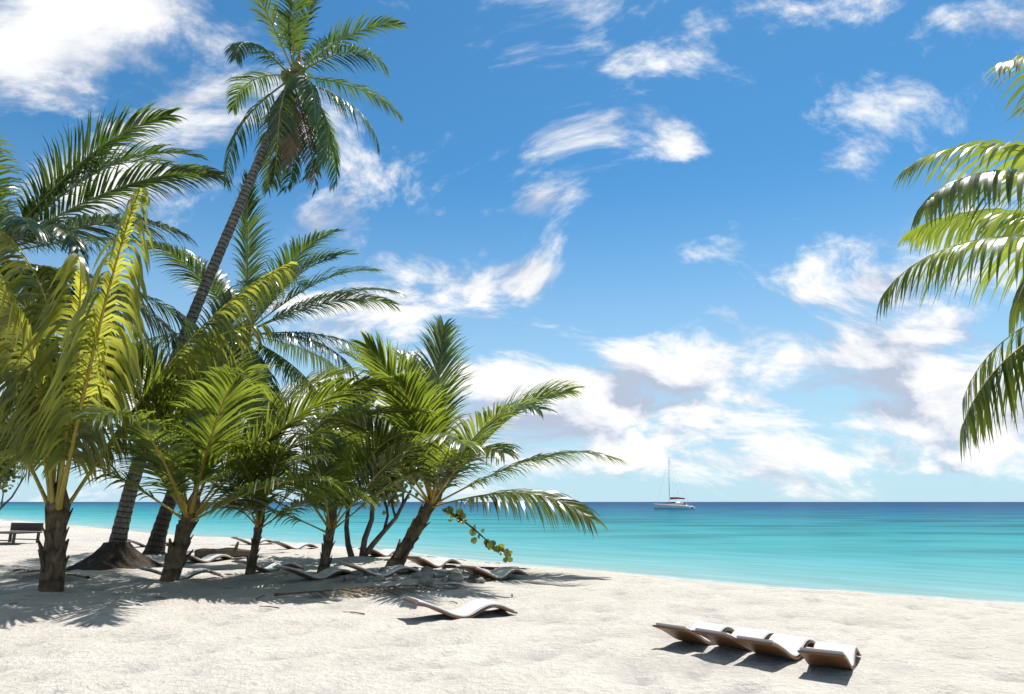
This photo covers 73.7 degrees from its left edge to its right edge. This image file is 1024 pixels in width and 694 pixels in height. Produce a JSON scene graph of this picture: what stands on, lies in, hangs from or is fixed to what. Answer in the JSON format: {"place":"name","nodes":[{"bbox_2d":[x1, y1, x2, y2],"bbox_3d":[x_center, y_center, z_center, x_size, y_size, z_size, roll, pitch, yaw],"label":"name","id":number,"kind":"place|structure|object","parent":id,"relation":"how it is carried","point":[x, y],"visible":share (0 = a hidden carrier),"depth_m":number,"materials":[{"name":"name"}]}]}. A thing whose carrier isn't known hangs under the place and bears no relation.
{"place":"outdoors","nodes":[
{"label":"outdoors","id":0,"kind":"place"},
{"bbox_2d":[442,566,528,571],"bbox_3d":[-0.528,4.744,14.452,1.976,0.175,0.950,-5,-14,22],"label":"lounge chair","id":1,"kind":"object","parent":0,"point":[490,568],"visible":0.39,"depth_m":14.40,"materials":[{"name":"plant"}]},
{"bbox_2d":[0,519,1023,693],"bbox_3d":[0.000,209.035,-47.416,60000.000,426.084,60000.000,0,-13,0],"label":"sand ground","id":2,"kind":"structure","parent":0,"point":[571,631],"depth_m":7.99,"materials":[{"name":"white sand"}]},
{"bbox_2d":[0,523,43,543],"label":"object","id":3,"kind":"object","parent":2,"relation":"on","point":[21,528],"visible":0.92,"depth_m":25.81,"materials":[{"name":"brown wood"}]},
{"bbox_2d":[0,413,70,509],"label":"sea grape","id":4,"kind":"object","parent":2,"relation":"on","point":[7,474],"visible":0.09,"depth_m":41.46,"materials":[{"name":"green plant"}]},
{"bbox_2d":[7,569,89,579],"bbox_3d":[-9.356,4.616,13.748,2.788,0.196,1.063,-10,-16,37],"label":"lounge chair","id":5,"kind":"object","parent":2,"relation":"on","point":[66,574],"visible":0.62,"depth_m":13.70,"materials":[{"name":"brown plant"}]},
{"bbox_2d":[0,99,233,458],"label":"palm","id":6,"kind":"object","parent":2,"relation":"on","point":[32,227],"visible":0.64,"depth_m":16.37,"materials":[{"name":"green plant"}]},
{"bbox_2d":[127,539,167,546],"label":"lounger","id":7,"kind":"object","parent":2,"relation":"on","point":[137,542],"visible":0.44,"depth_m":23.31,"materials":[{"name":"white wood"}]},
{"bbox_2d":[0,187,302,591],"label":"young palm","id":8,"kind":"object","parent":2,"relation":"on","point":[43,407],"visible":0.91,"depth_m":11.03,"materials":[{"name":"green plant"}]},
{"bbox_2d":[136,566,222,578],"bbox_3d":[-6.582,4.466,13.560,1.525,0.288,0.480,10,-16,-37],"label":"lounge chair","id":9,"kind":"object","parent":2,"relation":"on","point":[190,573],"visible":0.66,"depth_m":13.53,"materials":[{"name":"white wood"}]},
{"bbox_2d":[186,553,234,562],"bbox_3d":[-7.971,5.414,17.653,0.480,0.288,1.525,-9,-15,34],"label":"lounge chair","id":10,"kind":"object","parent":2,"relation":"on","point":[209,558],"visible":0.86,"depth_m":17.68,"materials":[{"name":"wood"}]},
{"bbox_2d":[0,286,439,581],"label":"young palm","id":11,"kind":"object","parent":2,"relation":"on","point":[224,399],"visible":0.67,"depth_m":12.77,"materials":[{"name":"green plant"}]},
{"bbox_2d":[194,541,249,558],"bbox_3d":[-7.623,5.452,18.240,1.568,0.494,0.320,3,-13,-12],"label":"driftwood log","id":12,"kind":"object","parent":2,"relation":"on","point":[235,551],"visible":0.69,"depth_m":18.15,"materials":[{"name":"wood"}]},
{"bbox_2d":[231,537,272,543],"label":"lounger","id":13,"kind":"object","parent":2,"relation":"on","point":[249,542],"visible":0.71,"depth_m":24.63,"materials":[{"name":"white wood"}]},
{"bbox_2d":[132,394,382,574],"bbox_3d":[-5.092,2.671,14.069,5.179,4.194,5.017,0,-13,0],"label":"palm","id":14,"kind":"object","parent":2,"relation":"on","point":[247,476],"visible":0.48,"depth_m":13.49,"materials":[{"name":"green plant"}]},
{"bbox_2d":[108,0,408,541],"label":"tall palm","id":15,"kind":"object","parent":2,"relation":"on","point":[285,119],"visible":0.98,"depth_m":19.04,"materials":[{"name":"green plant"}]},
{"bbox_2d":[65,542,162,570],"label":"tall palm roots","id":16,"kind":"object","parent":15,"relation":"attached to","point":[114,555],"visible":0.99,"depth_m":15.47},
{"bbox_2d":[113,170,406,554],"bbox_3d":[-7.614,0.635,20.761,8.496,11.086,8.721,0,-13,0],"label":"palm","id":17,"kind":"object","parent":2,"relation":"on","point":[155,544],"visible":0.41,"depth_m":20.61,"materials":[{"name":"green plant"}]},
{"bbox_2d":[9,547,518,614],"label":"beach litter","id":18,"kind":"object","parent":2,"relation":"on","point":[350,612],"visible":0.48,"depth_m":10.93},
{"bbox_2d":[231,560,303,571],"bbox_3d":[-5.443,4.869,15.262,0.480,0.288,1.525,-11,-16,39],"label":"lounge chair","id":19,"kind":"object","parent":2,"relation":"on","point":[270,567],"visible":0.84,"depth_m":15.27,"materials":[{"name":"white wood"}]},
{"bbox_2d":[271,541,317,548],"bbox_3d":[-7.191,6.542,22.592,0.480,0.288,1.525,-11,-16,39],"label":"lounger","id":20,"kind":"object","parent":2,"relation":"on","point":[296,546],"visible":1,"depth_m":22.47,"materials":[{"name":"white wood"}]},
{"bbox_2d":[275,565,352,579],"bbox_3d":[-3.760,4.355,13.240,1.525,0.288,0.480,11,-17,-41],"label":"lounge chair","id":21,"kind":"object","parent":2,"relation":"on","point":[327,573],"visible":0.93,"depth_m":13.11,"materials":[{"name":"white wood"}]},
{"bbox_2d":[178,378,477,572],"bbox_3d":[-3.782,2.468,14.126,5.953,4.547,4.824,-7,-15,28],"label":"palm","id":22,"kind":"object","parent":2,"relation":"on","point":[327,468],"visible":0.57,"depth_m":13.87,"materials":[{"name":"green plant"}]},
{"bbox_2d":[274,584,463,597],"bbox_3d":[-2.229,4.032,11.235,3.166,0.161,1.026,7,-14,-27],"label":"fallen frond","id":23,"kind":"object","parent":2,"relation":"on","point":[322,592],"visible":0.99,"depth_m":11.12,"materials":[{"name":"brown plant"}]},
{"bbox_2d":[358,548,394,556],"bbox_3d":[-3.783,5.943,19.854,0.480,0.288,1.525,-7,-15,29],"label":"lounger","id":24,"kind":"object","parent":2,"relation":"on","point":[383,552],"visible":0.73,"depth_m":19.71,"materials":[{"name":"white wood"}]},
{"bbox_2d":[338,562,419,576],"bbox_3d":[-2.442,4.154,12.787,1.525,0.288,0.480,7,-15,-29],"label":"lounger","id":25,"kind":"object","parent":2,"relation":"on","point":[393,569],"visible":0.88,"depth_m":12.66,"materials":[{"name":"white wood"}]},
{"bbox_2d":[299,373,512,562],"bbox_3d":[-3.583,2.983,18.494,3.747,5.440,8.352,7,-15,-29],"label":"sea grape","id":26,"kind":"object","parent":2,"relation":"on","point":[392,496],"visible":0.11,"depth_m":18.30,"materials":[{"name":"green plant"}]},
{"bbox_2d":[340,564,485,584],"bbox_3d":[-1.814,4.321,12.869,2.669,0.318,1.945,0,-13,0],"label":"frond","id":27,"kind":"object","parent":2,"relation":"on","point":[425,575],"visible":0.87,"depth_m":12.47,"materials":[{"name":"brown plant"}]},
{"bbox_2d":[407,556,461,567],"bbox_3d":[-1.837,4.986,15.930,0.480,0.288,1.525,-9,-15,34],"label":"lounge chair","id":28,"kind":"object","parent":2,"relation":"on","point":[437,562],"visible":0.93,"depth_m":15.76,"materials":[{"name":"wood"}]},
{"bbox_2d":[265,314,628,566],"bbox_3d":[-1.477,1.675,14.723,8.503,6.356,6.232,0,-13,0],"label":"leaning palm","id":29,"kind":"object","parent":2,"relation":"on","point":[414,385],"visible":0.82,"depth_m":14.55,"materials":[{"name":"green plant"}]},
{"bbox_2d":[402,596,516,618],"bbox_3d":[-0.707,3.560,9.391,1.525,0.288,0.480,7,-14,-27],"label":"lounger","id":30,"kind":"object","parent":2,"relation":"on","point":[472,609],"visible":0.99,"depth_m":9.30,"materials":[{"name":"white fabric"}]},
{"bbox_2d":[457,565,528,579],"bbox_3d":[-0.351,4.363,13.296,0.480,0.288,1.525,-11,-17,41],"label":"lounge chair","id":31,"kind":"object","parent":2,"relation":"on","point":[499,573],"visible":0.94,"depth_m":13.14,"materials":[{"name":"wood"}]},
{"bbox_2d":[652,622,734,644],"bbox_3d":[2.005,3.057,7.364,1.144,0.240,0.384,12,-18,-44],"label":"sun lounger","id":32,"kind":"object","parent":2,"relation":"on","point":[681,633],"visible":0.77,"depth_m":7.16,"materials":[{"name":"white wood"}]},
{"bbox_2d":[692,627,774,650],"bbox_3d":[2.348,2.982,7.037,1.144,0.240,0.384,11,-17,-41],"label":"sun lounger","id":33,"kind":"object","parent":2,"relation":"on","point":[719,638],"visible":0.68,"depth_m":6.86,"materials":[{"name":"white wood"}]},
{"bbox_2d":[733,633,815,659],"bbox_3d":[2.643,2.933,6.756,0.384,0.240,1.144,-12,-18,43],"label":"sun lounger","id":34,"kind":"object","parent":2,"relation":"on","point":[782,646],"visible":0.88,"depth_m":6.60,"materials":[{"name":"white wood"}]},
{"bbox_2d":[797,642,860,669],"bbox_3d":[2.993,2.870,6.402,0.384,0.240,1.144,-8,-15,31],"label":"sun lounger","id":35,"kind":"object","parent":2,"relation":"on","point":[832,655],"visible":0.99,"depth_m":6.18,"materials":[{"name":"brown wood"}]},
{"bbox_2d":[876,55,1023,462],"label":"palm","id":36,"kind":"object","parent":2,"relation":"on","point":[989,220],"visible":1,"depth_m":9.83,"materials":[{"name":"green plant"}]},
{"bbox_2d":[0,502,1023,603],"bbox_3d":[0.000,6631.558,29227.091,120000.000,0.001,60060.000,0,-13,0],"label":"sea water","id":37,"kind":"structure","parent":0,"point":[972,551],"depth_m":35.74,"materials":[{"name":"teal liquid"}]},
{"bbox_2d":[654,463,694,508],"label":"sailboat","id":38,"kind":"object","parent":37,"relation":"on","point":[676,505],"visible":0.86,"depth_m":174.08,"materials":[{"name":"white"}]},
{"bbox_2d":[0,0,1023,501],"label":"sky","id":39,"kind":"structure","parent":0,"point":[687,214],"materials":[{"name":"blue"}]}
]}

